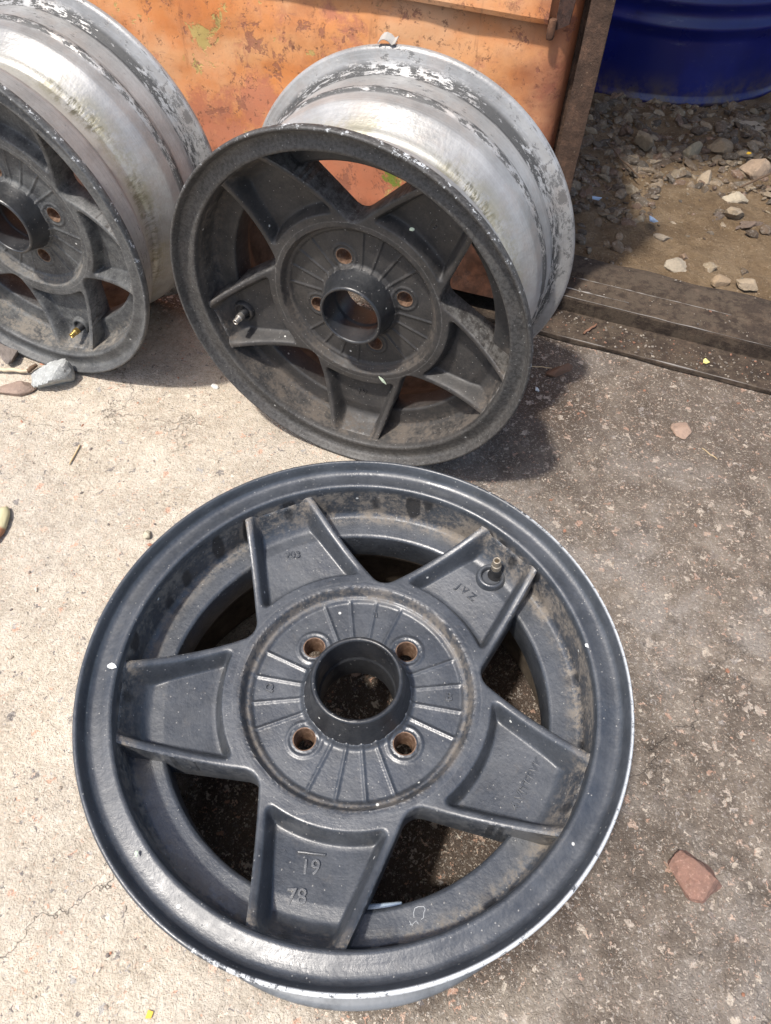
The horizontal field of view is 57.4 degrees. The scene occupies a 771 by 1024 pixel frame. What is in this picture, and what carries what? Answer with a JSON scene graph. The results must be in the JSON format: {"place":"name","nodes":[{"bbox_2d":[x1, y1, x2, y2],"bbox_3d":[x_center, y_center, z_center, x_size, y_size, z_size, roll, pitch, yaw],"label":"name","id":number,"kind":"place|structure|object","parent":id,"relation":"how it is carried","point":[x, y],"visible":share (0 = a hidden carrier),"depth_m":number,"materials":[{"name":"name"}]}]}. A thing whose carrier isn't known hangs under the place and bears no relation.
{"place":"outdoors","nodes":[
{"label":"outdoors","id":0,"kind":"place"},
{"bbox_2d":[0,291,770,1023],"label":"ground","id":1,"kind":"structure","parent":0,"point":[610,943],"depth_m":0.66,"materials":[{"name":"concrete"}]},
{"bbox_2d":[0,506,9,536],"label":"seed pod","id":2,"kind":"object","parent":1,"relation":"on","point":[4,514],"visible":1,"depth_m":0.74,"materials":[{"name":"beige plant"}]},
{"bbox_2d":[0,343,18,364],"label":"stone","id":3,"kind":"object","parent":1,"relation":"on","point":[8,355],"visible":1,"depth_m":0.89,"materials":[{"name":"grey stone"}]},
{"bbox_2d":[0,367,26,372],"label":"twig","id":4,"kind":"object","parent":1,"relation":"on","point":[13,370],"visible":1,"depth_m":0.88,"materials":[{"name":"brown wood"}]},
{"bbox_2d":[0,381,36,395],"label":"brick fragment","id":5,"kind":"object","parent":1,"relation":"on","point":[19,388],"visible":1,"depth_m":0.86,"materials":[{"name":"pink brick"}]},
{"bbox_2d":[26,363,37,372],"bbox_3d":[-0.446,-0.182,0.887,0.007,0.005,0.016,23,56,15],"label":"twig","id":6,"kind":"object","parent":1,"relation":"on","point":[32,367],"visible":1,"depth_m":0.89,"materials":[{"name":"brown wood"}]},
{"bbox_2d":[31,358,74,387],"bbox_3d":[-0.413,-0.169,0.870,0.053,0.032,0.039,-21,56,-17],"label":"stone","id":7,"kind":"object","parent":1,"relation":"on","point":[56,372],"visible":1,"depth_m":0.86,"materials":[{"name":"white stone"}]},
{"bbox_2d":[69,444,79,463],"bbox_3d":[-0.357,-0.066,0.809,0.005,0.002,0.030,2,53,0],"label":"straw","id":8,"kind":"object","parent":1,"relation":"on","point":[72,458],"visible":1,"depth_m":0.81,"materials":[{"name":"beige plant"}]},
{"bbox_2d":[0,0,212,372],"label":"car wheel","id":9,"kind":"object","parent":1,"relation":"on","point":[93,99],"visible":0.98,"depth_m":0.73,"materials":[{"name":"black paint"}]},
{"bbox_2d":[143,530,150,538],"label":"stone","id":10,"kind":"object","parent":1,"relation":"on","point":[146,534],"visible":1,"depth_m":0.74,"materials":[{"name":"white stone"}]},
{"bbox_2d":[145,1010,152,1018],"bbox_3d":[-0.167,0.354,0.497,0.005,0.001,0.005,2,53,0],"label":"petal","id":11,"kind":"object","parent":1,"relation":"on","point":[149,1014],"visible":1,"depth_m":0.50,"materials":[{"name":"yellow plant"}]},
{"bbox_2d":[211,384,218,388],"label":"stone","id":12,"kind":"object","parent":1,"relation":"on","point":[214,386],"visible":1,"depth_m":0.88,"materials":[{"name":"white stone"}]},
{"bbox_2d":[72,461,633,1010],"bbox_3d":[-0.021,0.156,0.540,0.367,0.176,0.367,2,53,0],"label":"car wheel","id":13,"kind":"object","parent":1,"relation":"on","point":[446,583],"visible":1,"depth_m":0.48,"materials":[{"name":"black metal"}]},
{"bbox_2d":[170,43,574,465],"bbox_3d":[-0.010,-0.238,0.720,0.367,0.367,0.176,18,55,12],"label":"car wheel","id":14,"kind":"object","parent":1,"relation":"on","point":[283,241],"visible":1,"depth_m":0.66,"materials":[{"name":"black paint"}]},
{"bbox_2d":[378,32,398,45],"bbox_3d":[0.002,-0.420,0.625,0.017,0.008,0.011,13,53,18],"label":"paper scrap","id":15,"kind":"object","parent":14,"relation":"on","point":[390,38],"visible":1,"depth_m":0.62,"materials":[{"name":"white paper"}]},
{"bbox_2d":[1,258,770,1019],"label":"grit","id":16,"kind":"object","parent":1,"relation":"on","point":[563,532],"visible":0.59,"depth_m":0.79,"materials":[{"name":"gravel"}]},
{"bbox_2d":[545,363,572,376],"bbox_3d":[0.225,-0.186,0.911,0.040,0.011,0.015,-21,56,-17],"label":"stone","id":17,"kind":"object","parent":1,"relation":"on","point":[560,370],"visible":1,"depth_m":0.91,"materials":[{"name":"brown stone"}]},
{"bbox_2d":[452,254,770,393],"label":"steel sill","id":18,"kind":"structure","parent":1,"relation":"on","point":[637,291],"depth_m":0.95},
{"bbox_2d":[73,0,584,297],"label":"rusty bin","id":19,"kind":"object","parent":18,"relation":"on","point":[233,68],"visible":0.32,"depth_m":0.82,"materials":[{"name":"orange metal"}]},
{"bbox_2d":[553,0,615,192],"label":"corner post","id":20,"kind":"object","parent":18,"relation":"on","point":[590,46],"visible":0.43,"depth_m":0.75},
{"bbox_2d":[583,323,596,333],"bbox_3d":[0.277,-0.248,0.952,0.029,0.003,0.004,-34,61,-24],"label":"straw","id":21,"kind":"object","parent":18,"relation":"on","point":[590,328],"visible":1,"depth_m":0.95,"materials":[{"name":"brown plant"}]},
{"bbox_2d":[670,422,691,439],"bbox_3d":[0.359,-0.099,0.852,0.025,0.006,0.028,-12,54,-10],"label":"stone","id":22,"kind":"object","parent":1,"relation":"on","point":[680,430],"visible":1,"depth_m":0.85,"materials":[{"name":"pink stone"}]},
{"bbox_2d":[667,849,721,903],"bbox_3d":[0.243,0.283,0.552,0.034,0.019,0.038,-25,58,-19],"label":"stone","id":23,"kind":"object","parent":1,"relation":"on","point":[697,880],"visible":1,"depth_m":0.55,"materials":[{"name":"pink stone"}]},
{"bbox_2d":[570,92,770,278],"bbox_3d":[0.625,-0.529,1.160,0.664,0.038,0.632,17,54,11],"label":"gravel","id":24,"kind":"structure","parent":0,"point":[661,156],"depth_m":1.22,"materials":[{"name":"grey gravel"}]},
{"bbox_2d":[739,172,770,187],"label":"twig","id":25,"kind":"object","parent":24,"relation":"on","point":[761,177],"visible":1,"depth_m":1.14,"materials":[{"name":"brown wood"}]},
{"bbox_2d":[571,92,770,300],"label":"dirt ground","id":26,"kind":"structure","parent":0,"point":[729,251],"depth_m":1.10,"materials":[{"name":"brown soil"}]},
{"bbox_2d":[606,142,639,177],"bbox_3d":[0.400,-0.596,1.190,0.005,0.007,0.132,-10,54,-9],"label":"twig","id":27,"kind":"object","parent":26,"relation":"on","point":[617,154],"visible":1,"depth_m":1.19,"materials":[{"name":"brown wood"}]},
{"bbox_2d":[635,130,654,151],"bbox_3d":[0.458,-0.657,1.239,0.037,0.027,0.044,46,51,9],"label":"stone","id":28,"kind":"object","parent":26,"relation":"on","point":[644,141],"visible":1,"depth_m":1.23,"materials":[{"name":"grey stone"}]},
{"bbox_2d":[649,215,657,222],"bbox_3d":[0.411,-0.449,1.080,0.011,0.004,0.018,2,53,0],"label":"plastic scrap","id":29,"kind":"object","parent":26,"relation":"on","point":[652,219],"visible":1,"depth_m":1.08,"materials":[{"name":"blue plastic"}]},
{"bbox_2d":[653,233,669,241],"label":"stone","id":30,"kind":"object","parent":26,"relation":"on","point":[660,237],"visible":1,"depth_m":1.07,"materials":[{"name":"grey stone"}]},
{"bbox_2d":[664,257,686,272],"bbox_3d":[0.427,-0.360,1.032,0.041,0.014,0.041,16,54,10],"label":"stone","id":31,"kind":"object","parent":26,"relation":"on","point":[676,264],"visible":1,"depth_m":1.03,"materials":[{"name":"beige stone"}]},
{"bbox_2d":[594,0,770,106],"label":"steel drum","id":32,"kind":"object","parent":26,"relation":"on","point":[704,53],"visible":0.65,"depth_m":1.28,"materials":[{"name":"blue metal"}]},
{"bbox_2d":[679,253,687,259],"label":"stone","id":33,"kind":"object","parent":26,"relation":"on","point":[683,256],"visible":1,"depth_m":1.04,"materials":[{"name":"brown stone"}]},
{"bbox_2d":[681,141,702,157],"bbox_3d":[0.536,-0.635,1.233,0.024,0.026,0.040,34,59,22],"label":"stone","id":34,"kind":"object","parent":26,"relation":"on","point":[693,149],"visible":0.9,"depth_m":1.23,"materials":[{"name":"grey stone"}]},
{"bbox_2d":[697,170,711,184],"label":"stone","id":35,"kind":"object","parent":26,"relation":"on","point":[706,176],"visible":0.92,"depth_m":1.17,"materials":[{"name":"beige stone"}]},
{"bbox_2d":[712,212,724,221],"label":"stone","id":36,"kind":"object","parent":26,"relation":"on","point":[718,214],"visible":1,"depth_m":1.10,"materials":[{"name":"grey stone"}]},
{"bbox_2d":[706,138,733,154],"bbox_3d":[0.596,-0.644,1.242,0.047,0.024,0.038,-27,58,-20],"label":"stone","id":37,"kind":"object","parent":26,"relation":"on","point":[721,146],"visible":0.96,"depth_m":1.23,"materials":[{"name":"grey stone"}]},
{"bbox_2d":[711,274,730,286],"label":"stone","id":38,"kind":"object","parent":26,"relation":"on","point":[718,280],"visible":1,"depth_m":1.00,"materials":[{"name":"brown stone"}]},
{"bbox_2d":[722,191,748,203],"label":"stone","id":39,"kind":"object","parent":26,"relation":"on","point":[737,197],"visible":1,"depth_m":1.14,"materials":[{"name":"beige stone"}]},
{"bbox_2d":[736,278,757,290],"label":"stone","id":40,"kind":"object","parent":26,"relation":"on","point":[746,284],"visible":1,"depth_m":0.99,"materials":[{"name":"beige stone"}]},
{"bbox_2d":[735,221,763,229],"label":"stone","id":41,"kind":"object","parent":26,"relation":"on","point":[746,224],"visible":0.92,"depth_m":1.09,"materials":[{"name":"grey stone"}]},
{"bbox_2d":[739,121,764,130],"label":"stone","id":42,"kind":"object","parent":26,"relation":"on","point":[760,127],"visible":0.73,"depth_m":1.29,"materials":[{"name":"grey stone"}]},
{"bbox_2d":[739,158,770,179],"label":"stone","id":43,"kind":"object","parent":26,"relation":"on","point":[752,169],"visible":0.94,"depth_m":1.18,"materials":[{"name":"beige stone"}]}
]}

